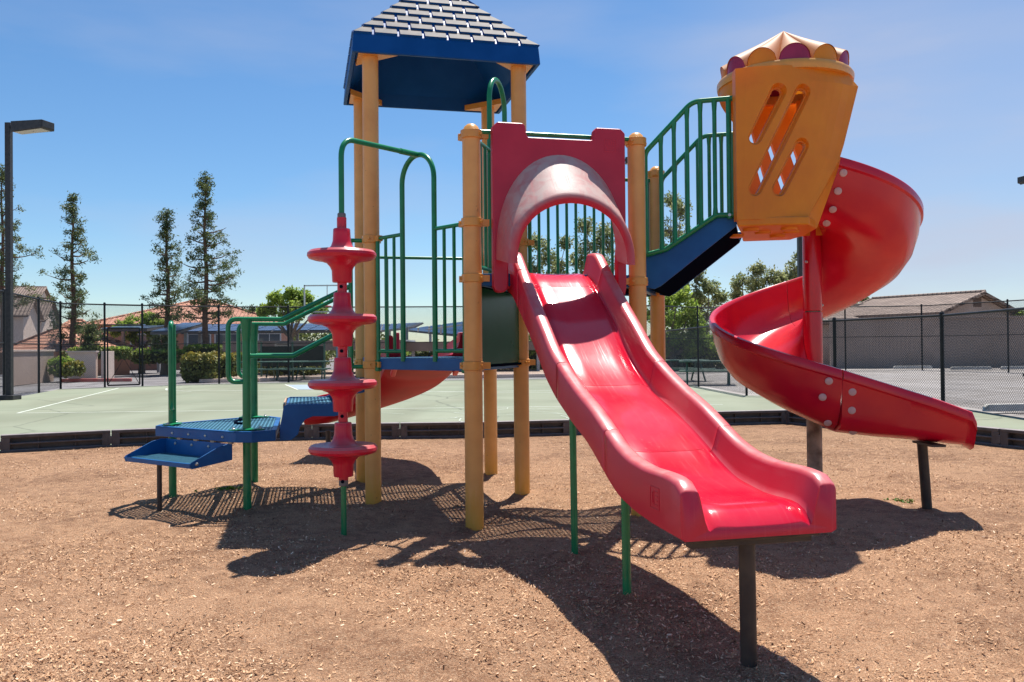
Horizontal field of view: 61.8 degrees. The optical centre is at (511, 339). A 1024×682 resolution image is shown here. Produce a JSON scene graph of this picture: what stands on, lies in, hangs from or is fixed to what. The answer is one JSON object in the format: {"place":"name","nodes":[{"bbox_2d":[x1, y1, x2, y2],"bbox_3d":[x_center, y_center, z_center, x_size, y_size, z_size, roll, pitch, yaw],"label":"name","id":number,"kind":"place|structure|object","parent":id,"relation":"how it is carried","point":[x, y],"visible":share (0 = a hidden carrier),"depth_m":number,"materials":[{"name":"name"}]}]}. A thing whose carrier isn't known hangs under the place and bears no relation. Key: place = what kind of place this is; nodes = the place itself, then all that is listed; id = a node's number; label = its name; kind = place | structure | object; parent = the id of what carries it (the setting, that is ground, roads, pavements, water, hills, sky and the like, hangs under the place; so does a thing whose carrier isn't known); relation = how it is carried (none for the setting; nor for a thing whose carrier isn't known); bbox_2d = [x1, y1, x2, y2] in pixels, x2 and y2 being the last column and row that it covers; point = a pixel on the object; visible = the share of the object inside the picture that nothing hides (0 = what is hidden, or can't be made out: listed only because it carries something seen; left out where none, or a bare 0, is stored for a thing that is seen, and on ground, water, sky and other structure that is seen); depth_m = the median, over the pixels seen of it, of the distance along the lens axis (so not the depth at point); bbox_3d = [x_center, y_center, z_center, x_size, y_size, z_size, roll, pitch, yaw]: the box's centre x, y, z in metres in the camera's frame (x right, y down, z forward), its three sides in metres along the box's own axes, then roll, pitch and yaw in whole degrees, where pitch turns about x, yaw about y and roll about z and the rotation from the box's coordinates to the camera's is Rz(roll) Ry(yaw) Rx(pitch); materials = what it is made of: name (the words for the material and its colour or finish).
{"place":"outdoors","nodes":[
{"label":"outdoors","id":0,"kind":"place"},
{"bbox_2d":[13,295,43,342],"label":"house","id":1,"kind":"structure","parent":0,"point":[15,323],"depth_m":70.85,"materials":[{"name":"beige paint"}]},
{"bbox_2d":[14,350,54,385],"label":"block wall","id":2,"kind":"structure","parent":0,"point":[19,363],"depth_m":34.11,"materials":[{"name":"brown paint"}]},
{"bbox_2d":[47,356,74,376],"bbox_3d":[-19.225,1.182,36.489,0.957,0.985,1.394,-1,-1,0],"label":"shrub","id":3,"kind":"object","parent":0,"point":[66,359],"visible":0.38,"depth_m":36.09,"materials":[{"name":"green plant"}]},
{"bbox_2d":[0,359,545,395],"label":"road","id":4,"kind":"structure","parent":0,"point":[65,385],"depth_m":34.76,"materials":[{"name":"grey asphalt"}]},
{"bbox_2d":[0,164,47,374],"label":"pine tree","id":5,"kind":"object","parent":4,"relation":"on","point":[16,240],"visible":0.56,"depth_m":50.02,"materials":[{"name":"green plant"}]},
{"bbox_2d":[4,286,49,296],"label":"house","id":6,"kind":"structure","parent":4,"relation":"on","point":[39,289],"depth_m":99.96,"materials":[{"name":"beige paint"}]},
{"bbox_2d":[0,288,61,394],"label":"chain link fence","id":7,"kind":"object","parent":4,"relation":"on","point":[37,343],"visible":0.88,"depth_m":25.53,"materials":[{"name":"black metal"}]},
{"bbox_2d":[40,297,58,332],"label":"house","id":8,"kind":"structure","parent":4,"relation":"on","point":[47,305],"depth_m":86.48,"materials":[{"name":"beige paint"}]},
{"bbox_2d":[37,190,101,345],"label":"pine tree","id":9,"kind":"object","parent":4,"relation":"on","point":[75,293],"visible":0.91,"depth_m":44.89,"materials":[{"name":"green plant"}]},
{"bbox_2d":[0,324,138,376],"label":"house","id":10,"kind":"structure","parent":4,"relation":"on","point":[120,371],"depth_m":46.53,"materials":[{"name":"paint"}]},
{"bbox_2d":[62,360,85,378],"bbox_3d":[-18.426,1.256,35.996,0.586,0.790,1.390,-1,-1,0],"label":"shrub","id":11,"kind":"object","parent":4,"relation":"on","point":[68,370],"visible":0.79,"depth_m":35.70,"materials":[{"name":"green plant"}]},
{"bbox_2d":[59,301,105,388],"bbox_3d":[-14.599,0.219,29.101,1.497,2.990,0.083,0,-1,-45],"label":"chain link fence","id":12,"kind":"object","parent":4,"relation":"on","point":[101,344],"visible":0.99,"depth_m":29.10,"materials":[{"name":"black metal"}]},
{"bbox_2d":[63,319,102,333],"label":"house","id":13,"kind":"structure","parent":4,"relation":"on","point":[80,320],"depth_m":52.57,"materials":[{"name":"paint"}]},
{"bbox_2d":[66,351,113,378],"bbox_3d":[-18.864,1.166,38.257,1.745,1.285,0.870,-1,-1,0],"label":"enclosure","id":14,"kind":"object","parent":4,"relation":"on","point":[86,360],"visible":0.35,"depth_m":37.90,"materials":[{"name":"beige paint"}]},
{"bbox_2d":[75,318,106,352],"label":"broadleaf tree","id":15,"kind":"object","parent":4,"relation":"on","point":[94,335],"visible":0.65,"depth_m":40.81,"materials":[{"name":"green plant"}]},
{"bbox_2d":[62,378,131,381],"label":"painted kerb","id":16,"kind":"structure","parent":4,"relation":"on","point":[99,380],"depth_m":36.11,"materials":[{"name":"red paint"}]},
{"bbox_2d":[62,345,132,361],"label":"hedge","id":17,"kind":"object","parent":4,"relation":"on","point":[126,351],"visible":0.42,"depth_m":42.67,"materials":[{"name":"green plant"}]},
{"bbox_2d":[106,311,164,372],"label":"broadleaf tree","id":18,"kind":"object","parent":4,"relation":"on","point":[135,333],"visible":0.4,"depth_m":49.90,"materials":[{"name":"green plant"}]},
{"bbox_2d":[100,324,174,372],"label":"carport","id":19,"kind":"object","parent":4,"relation":"on","point":[156,327],"visible":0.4,"depth_m":48.56,"materials":[{"name":"blue metal"}]},
{"bbox_2d":[130,347,185,365],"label":"hedge","id":20,"kind":"object","parent":4,"relation":"on","point":[152,356],"visible":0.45,"depth_m":43.61,"materials":[{"name":"green plant"}]},
{"bbox_2d":[139,208,185,365],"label":"pine tree","id":21,"kind":"object","parent":4,"relation":"on","point":[166,228],"visible":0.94,"depth_m":46.92,"materials":[{"name":"green plant"}]},
{"bbox_2d":[147,334,178,374],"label":"broadleaf tree","id":22,"kind":"object","parent":4,"relation":"on","point":[157,347],"visible":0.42,"depth_m":45.91,"materials":[{"name":"green plant"}]},
{"bbox_2d":[150,322,201,345],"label":"carport","id":23,"kind":"object","parent":4,"relation":"on","point":[179,330],"visible":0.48,"depth_m":45.93,"materials":[{"name":"blue metal"}]},
{"bbox_2d":[88,300,286,369],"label":"apartment building","id":24,"kind":"structure","parent":4,"relation":"on","point":[281,336],"depth_m":59.40,"materials":[{"name":"paint"}]},
{"bbox_2d":[130,333,149,346],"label":"window","id":25,"kind":"structure","parent":24,"relation":"in","point":[144,339],"depth_m":58.48,"materials":[{"name":"grey glass"}]},
{"bbox_2d":[188,334,210,344],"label":"window","id":26,"kind":"structure","parent":24,"relation":"in","point":[193,336],"depth_m":59.03,"materials":[{"name":"grey glass"}]},
{"bbox_2d":[214,334,235,342],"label":"window","id":27,"kind":"structure","parent":24,"relation":"in","point":[222,337],"depth_m":59.35,"materials":[{"name":"grey glass"}]},
{"bbox_2d":[258,333,280,340],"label":"window","id":28,"kind":"structure","parent":24,"relation":"in","point":[259,335],"depth_m":59.86,"materials":[{"name":"grey glass"}]},
{"bbox_2d":[182,342,225,353],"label":"shrub","id":29,"kind":"object","parent":4,"relation":"on","point":[202,348],"visible":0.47,"depth_m":44.61,"materials":[{"name":"green plant"}]},
{"bbox_2d":[171,170,250,342],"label":"pine tree","id":30,"kind":"object","parent":4,"relation":"on","point":[199,295],"visible":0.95,"depth_m":45.92,"materials":[{"name":"green plant"}]},
{"bbox_2d":[181,323,347,356],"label":"carport","id":31,"kind":"object","parent":4,"relation":"on","point":[309,329],"visible":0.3,"depth_m":50.83,"materials":[{"name":"blue metal"}]},
{"bbox_2d":[256,284,328,340],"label":"broadleaf tree","id":32,"kind":"object","parent":4,"relation":"on","point":[290,296],"visible":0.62,"depth_m":47.83,"materials":[{"name":"green plant"}]},
{"bbox_2d":[282,361,330,379],"bbox_3d":[-8.455,1.296,35.289,1.800,0.779,1.570,0,-1,-6],"label":"picnic table","id":33,"kind":"object","parent":4,"relation":"on","point":[321,369],"visible":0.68,"depth_m":34.96,"materials":[{"name":"green"}]},
{"bbox_2d":[304,285,337,356],"bbox_3d":[-7.201,-0.255,33.961,1.350,3.800,1.634,-1,-1,45],"label":"basketball hoop","id":34,"kind":"object","parent":4,"relation":"on","point":[327,305],"visible":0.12,"depth_m":33.85,"materials":[{"name":"grey"}]},
{"bbox_2d":[199,374,544,382],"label":"kerb","id":35,"kind":"structure","parent":4,"relation":"on","point":[326,377],"depth_m":36.42,"materials":[{"name":"beige paint"}]},
{"bbox_2d":[380,322,423,339],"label":"carport","id":36,"kind":"object","parent":4,"relation":"on","point":[398,326],"visible":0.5,"depth_m":90.69,"materials":[{"name":"blue metal"}]},
{"bbox_2d":[408,322,462,351],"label":"carport","id":37,"kind":"object","parent":4,"relation":"on","point":[429,328],"visible":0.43,"depth_m":81.36,"materials":[{"name":"blue metal"}]},
{"bbox_2d":[532,227,573,273],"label":"broadleaf tree","id":38,"kind":"object","parent":4,"relation":"on","point":[562,265],"visible":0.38,"depth_m":52.03,"materials":[{"name":"green plant"}]},
{"bbox_2d":[260,342,325,376],"bbox_3d":[-9.838,0.916,38.394,2.934,1.600,0.100,-1,-1,0],"label":"bench","id":39,"kind":"object","parent":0,"point":[320,357],"visible":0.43,"depth_m":38.37,"materials":[{"name":"grey"}]},
{"bbox_2d":[223,368,543,378],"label":"planting bed","id":40,"kind":"object","parent":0,"point":[500,371],"visible":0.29,"depth_m":40.57,"materials":[{"name":"soil"}]},
{"bbox_2d":[178,350,223,382],"bbox_3d":[-12.645,1.155,34.864,1.631,1.395,1.960,-1,-1,0],"label":"hedge bush","id":41,"kind":"object","parent":40,"relation":"on","point":[209,360],"visible":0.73,"depth_m":34.24,"materials":[{"name":"green plant"}]},
{"bbox_2d":[220,352,237,378],"bbox_3d":[-11.971,1.104,36.014,0.960,1.160,1.482,-1,-1,0],"label":"hedge bush","id":42,"kind":"object","parent":40,"relation":"on","point":[232,367],"visible":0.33,"depth_m":35.61,"materials":[{"name":"green plant"}]},
{"bbox_2d":[241,361,283,379],"bbox_3d":[-10.401,1.316,35.489,1.800,0.779,1.570,0,-1,-11],"label":"picnic table","id":43,"kind":"object","parent":40,"relation":"on","point":[277,367],"visible":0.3,"depth_m":35.26,"materials":[{"name":"green"}]},
{"bbox_2d":[264,362,304,379],"bbox_3d":[-9.539,1.313,35.989,1.800,0.779,1.570,-1,-1,6],"label":"picnic table","id":44,"kind":"object","parent":40,"relation":"on","point":[286,368],"visible":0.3,"depth_m":35.82,"materials":[{"name":"green metal"}]},
{"bbox_2d":[241,351,332,367],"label":"hedge","id":45,"kind":"object","parent":40,"relation":"on","point":[328,358],"visible":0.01,"depth_m":46.80,"materials":[{"name":"green plant"}]},
{"bbox_2d":[257,360,321,375],"bbox_3d":[-10.229,1.295,39.583,3.197,0.973,1.438,-1,-1,0],"label":"hedge","id":46,"kind":"object","parent":40,"relation":"on","point":[300,373],"visible":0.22,"depth_m":39.22,"materials":[{"name":"green plant"}]},
{"bbox_2d":[222,340,415,373],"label":"carport","id":47,"kind":"object","parent":40,"relation":"on","point":[331,347],"visible":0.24,"depth_m":40.94,"materials":[{"name":"metal"}]},
{"bbox_2d":[406,351,432,356],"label":"hedge","id":48,"kind":"object","parent":40,"relation":"on","point":[425,353],"visible":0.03,"depth_m":45.65,"materials":[{"name":"green plant"}]},
{"bbox_2d":[406,342,539,370],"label":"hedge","id":49,"kind":"object","parent":40,"relation":"on","point":[421,347],"visible":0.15,"depth_m":42.94,"materials":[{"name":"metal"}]},
{"bbox_2d":[498,350,541,369],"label":"hedge","id":50,"kind":"object","parent":40,"relation":"on","point":[532,353],"visible":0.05,"depth_m":45.65,"materials":[{"name":"green plant"}]},
{"bbox_2d":[0,424,1023,681],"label":"mulch ground","id":51,"kind":"structure","parent":0,"point":[408,648],"depth_m":4.66,"materials":[{"name":"brown wood"}]},
{"bbox_2d":[1,430,113,452],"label":"border timber","id":52,"kind":"object","parent":51,"relation":"on","point":[31,442],"visible":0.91,"depth_m":10.77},
{"bbox_2d":[111,428,217,446],"bbox_3d":[-4.567,1.294,11.296,1.308,0.248,0.120,0,-1,-20],"label":"border timber","id":53,"kind":"object","parent":51,"relation":"on","point":[135,437],"visible":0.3,"depth_m":11.15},
{"bbox_2d":[194,486,256,491],"bbox_3d":[-2.501,1.315,7.511,0.524,0.067,0.196,-1,-1,0],"label":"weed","id":54,"kind":"object","parent":51,"relation":"on","point":[229,488],"visible":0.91,"depth_m":7.49,"materials":[{"name":"green plant"}]},
{"bbox_2d":[218,423,313,441],"bbox_3d":[-3.341,1.286,11.622,1.299,0.248,0.120,0,-1,-10],"label":"border timber","id":55,"kind":"object","parent":51,"relation":"on","point":[305,432],"visible":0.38,"depth_m":11.66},
{"bbox_2d":[312,422,401,439],"bbox_3d":[-2.116,1.276,11.734,1.231,0.248,0.127,-1,-1,0],"label":"border timber","id":56,"kind":"object","parent":51,"relation":"on","point":[390,430],"visible":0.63,"depth_m":11.68,"materials":[{"name":"brown wood"}]},
{"bbox_2d":[400,421,483,438],"bbox_3d":[-0.916,1.265,11.764,1.231,0.248,0.120,-1,-1,-2],"label":"border timber","id":57,"kind":"object","parent":51,"relation":"on","point":[422,430],"visible":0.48,"depth_m":11.73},
{"bbox_2d":[497,419,569,436],"bbox_3d":[0.259,1.255,11.902,1.201,0.248,0.120,0,-1,-11],"label":"border timber","id":58,"kind":"object","parent":51,"relation":"on","point":[556,427],"visible":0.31,"depth_m":11.91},
{"bbox_2d":[124,0,976,667],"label":"play structure","id":59,"kind":"object","parent":51,"relation":"on","point":[676,454],"visible":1,"depth_m":6.14,"materials":[{"name":"yellow paint"}]},
{"bbox_2d":[717,410,785,424],"bbox_3d":[3.709,1.238,13.341,1.296,0.248,0.120,0,-1,-9],"label":"border timber","id":60,"kind":"object","parent":51,"relation":"on","point":[750,417],"visible":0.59,"depth_m":13.34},
{"bbox_2d":[786,410,824,427],"bbox_3d":[4.597,1.225,12.867,0.120,0.248,1.260,0,-1,-27],"label":"border timber","id":61,"kind":"object","parent":51,"relation":"on","point":[792,418],"visible":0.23,"depth_m":13.28,"materials":[{"name":"brown wood"}]},
{"bbox_2d":[883,497,913,502],"bbox_3d":[2.933,1.254,6.607,0.342,0.064,0.150,-1,-1,0],"label":"weed","id":62,"kind":"object","parent":51,"relation":"on","point":[906,500],"visible":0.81,"depth_m":6.61,"materials":[{"name":"green plant"}]},
{"bbox_2d":[975,426,1002,446],"bbox_3d":[5.596,1.193,10.697,0.120,0.248,1.234,0,-1,-24],"label":"border timber","id":63,"kind":"object","parent":51,"relation":"on","point":[988,436],"visible":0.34,"depth_m":10.31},
{"bbox_2d":[1000,428,1023,449],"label":"border timber","id":64,"kind":"object","parent":51,"relation":"on","point":[1012,438],"visible":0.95,"depth_m":10.04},
{"bbox_2d":[0,379,1023,450],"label":"sports court","id":65,"kind":"object","parent":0,"point":[118,408],"visible":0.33,"depth_m":18.66,"materials":[{"name":"green concrete"}]},
{"bbox_2d":[0,119,53,399],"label":"street lamp","id":66,"kind":"object","parent":65,"relation":"on","point":[30,126],"visible":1,"depth_m":22.26,"materials":[{"name":"black metal"}]},
{"bbox_2d":[289,385,309,388],"bbox_3d":[-6.332,1.574,28.193,1.672,0.001,4.604,0,-1,-20],"label":"court key","id":67,"kind":"object","parent":65,"relation":"on","point":[301,386],"visible":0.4,"depth_m":28.59,"materials":[{"name":"white paint"}]},
{"bbox_2d":[19,384,718,412],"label":"court lines","id":68,"kind":"object","parent":65,"relation":"on","point":[241,390],"visible":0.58,"depth_m":17.98,"materials":[{"name":"white paint"}]},
{"bbox_2d":[141,303,649,385],"bbox_3d":[-3.872,0.157,32.771,19.146,2.990,1.348,0,-1,-11],"label":"chain link fence","id":69,"kind":"object","parent":65,"relation":"on","point":[219,338],"visible":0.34,"depth_m":32.19,"materials":[{"name":"black metal"}]},
{"bbox_2d":[105,304,142,385],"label":"gate","id":70,"kind":"structure","parent":69,"relation":"attached to","point":[131,328],"depth_m":29.94,"materials":[{"name":"black metal"}]},
{"bbox_2d":[396,405,568,420],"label":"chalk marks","id":71,"kind":"object","parent":65,"relation":"on","point":[499,409],"visible":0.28,"depth_m":15.93,"materials":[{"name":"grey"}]},
{"bbox_2d":[832,307,1023,415],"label":"chain link fence","id":72,"kind":"object","parent":65,"relation":"on","point":[942,362],"visible":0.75,"depth_m":16.72,"materials":[{"name":"black metal"}]},
{"bbox_2d":[0,0,1023,350],"label":"sky","id":73,"kind":"structure","parent":0,"point":[141,98],"materials":[{"name":"blue"}]},
{"bbox_2d":[675,367,1023,417],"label":"parking lot","id":74,"kind":"structure","parent":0,"point":[902,383],"depth_m":26.98,"materials":[{"name":"grey asphalt"}]},
{"bbox_2d":[647,284,717,367],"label":"broadleaf tree","id":75,"kind":"object","parent":74,"relation":"on","point":[679,297],"visible":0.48,"depth_m":41.77,"materials":[{"name":"green plant"}]},
{"bbox_2d":[666,359,713,380],"bbox_3d":[5.948,1.107,29.990,1.800,0.779,1.570,0,-1,-17],"label":"picnic table","id":76,"kind":"object","parent":74,"relation":"on","point":[673,369],"visible":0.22,"depth_m":29.83,"materials":[{"name":"green"}]},
{"bbox_2d":[666,334,724,368],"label":"hedge","id":77,"kind":"object","parent":74,"relation":"on","point":[710,364],"visible":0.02,"depth_m":43.11,"materials":[{"name":"green plant"}]},
{"bbox_2d":[679,360,729,384],"bbox_3d":[6.293,1.078,27.490,1.800,0.779,1.570,-1,-1,11],"label":"picnic table","id":78,"kind":"object","parent":74,"relation":"on","point":[686,370],"visible":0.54,"depth_m":27.21,"materials":[{"name":"green"}]},
{"bbox_2d":[665,320,832,394],"bbox_3d":[5.796,0.538,26.975,1.727,1.930,14.018,0,-1,-8],"label":"chain link fence","id":79,"kind":"object","parent":74,"relation":"on","point":[709,354],"visible":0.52,"depth_m":26.16,"materials":[{"name":"black metal"}]},
{"bbox_2d":[797,237,802,277],"bbox_3d":[7.422,-2.069,21.536,0.920,6.900,0.439,0,-1,-5],"label":"street lamp","id":80,"kind":"object","parent":74,"relation":"on","point":[799,258],"visible":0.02,"depth_m":21.45,"materials":[{"name":"grey metal"}]},
{"bbox_2d":[647,299,1023,371],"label":"chain link fence","id":81,"kind":"object","parent":74,"relation":"on","point":[907,306],"visible":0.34,"depth_m":38.25,"materials":[{"name":"black metal"}]},
{"bbox_2d":[893,366,931,368],"bbox_3d":[18.594,1.305,39.687,1.800,0.130,0.175,-1,-1,0],"label":"wheel stop","id":82,"kind":"object","parent":74,"relation":"on","point":[925,367],"visible":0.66,"depth_m":39.61,"materials":[{"name":"concrete"}]},
{"bbox_2d":[853,290,1022,317],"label":"roof","id":83,"kind":"structure","parent":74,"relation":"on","point":[970,296],"depth_m":46.31,"materials":[{"name":"brown paint"}]},
{"bbox_2d":[951,366,990,369],"bbox_3d":[20.185,1.273,37.587,1.800,0.130,0.175,-1,-1,0],"label":"wheel stop","id":84,"kind":"object","parent":74,"relation":"on","point":[971,368],"visible":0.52,"depth_m":37.51,"materials":[{"name":"concrete"}]},
{"bbox_2d":[982,403,1023,411],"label":"wheel stop","id":85,"kind":"object","parent":74,"relation":"on","point":[988,408],"visible":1,"depth_m":15.46,"materials":[{"name":"concrete"}]},
{"bbox_2d":[1001,366,1023,368],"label":"wheel stop","id":86,"kind":"object","parent":74,"relation":"on","point":[1014,367],"visible":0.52,"depth_m":37.52,"materials":[{"name":"concrete"}]},
{"bbox_2d":[1017,176,1023,376],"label":"street lamp","id":87,"kind":"object","parent":74,"relation":"on","point":[1020,180],"visible":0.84,"depth_m":30.08,"materials":[{"name":"black metal"}]},
{"bbox_2d":[828,316,1023,367],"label":"block wall","id":88,"kind":"structure","parent":0,"point":[883,341],"depth_m":41.77,"materials":[{"name":"gray concrete block"}]},
{"label":"ground","id":89,"kind":"structure","parent":0,"visible":0},
{"bbox_2d":[293,322,666,360],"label":"tree line","id":90,"kind":"object","parent":89,"relation":"on","point":[334,351],"visible":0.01,"depth_m":90.23,"materials":[{"name":"green plant"}]},
{"bbox_2d":[568,212,614,274],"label":"broadleaf tree","id":91,"kind":"object","parent":89,"relation":"on","point":[590,244],"visible":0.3,"depth_m":54.12,"materials":[{"name":"green plant"}]},
{"bbox_2d":[664,190,692,311],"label":"broadleaf tree","id":92,"kind":"object","parent":89,"relation":"on","point":[680,214],"visible":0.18,"depth_m":56.25,"materials":[{"name":"green plant"}]},
{"bbox_2d":[686,269,729,334],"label":"broadleaf tree","id":93,"kind":"object","parent":89,"relation":"on","point":[708,287],"visible":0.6,"depth_m":49.46,"materials":[{"name":"green plant"}]},
{"bbox_2d":[729,258,788,299],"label":"broadleaf tree","id":94,"kind":"object","parent":89,"relation":"on","point":[751,283],"visible":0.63,"depth_m":54.63,"materials":[{"name":"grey plant"}]},
{"bbox_2d":[784,250,796,280],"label":"broadleaf tree","id":95,"kind":"object","parent":89,"relation":"on","point":[792,274],"visible":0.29,"depth_m":58.05,"materials":[{"name":"green plant"}]},
{"bbox_2d":[823,303,864,365],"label":"garage","id":96,"kind":"structure","parent":89,"relation":"on","point":[852,309],"depth_m":47.09,"materials":[{"name":"brown paint"}]}
]}

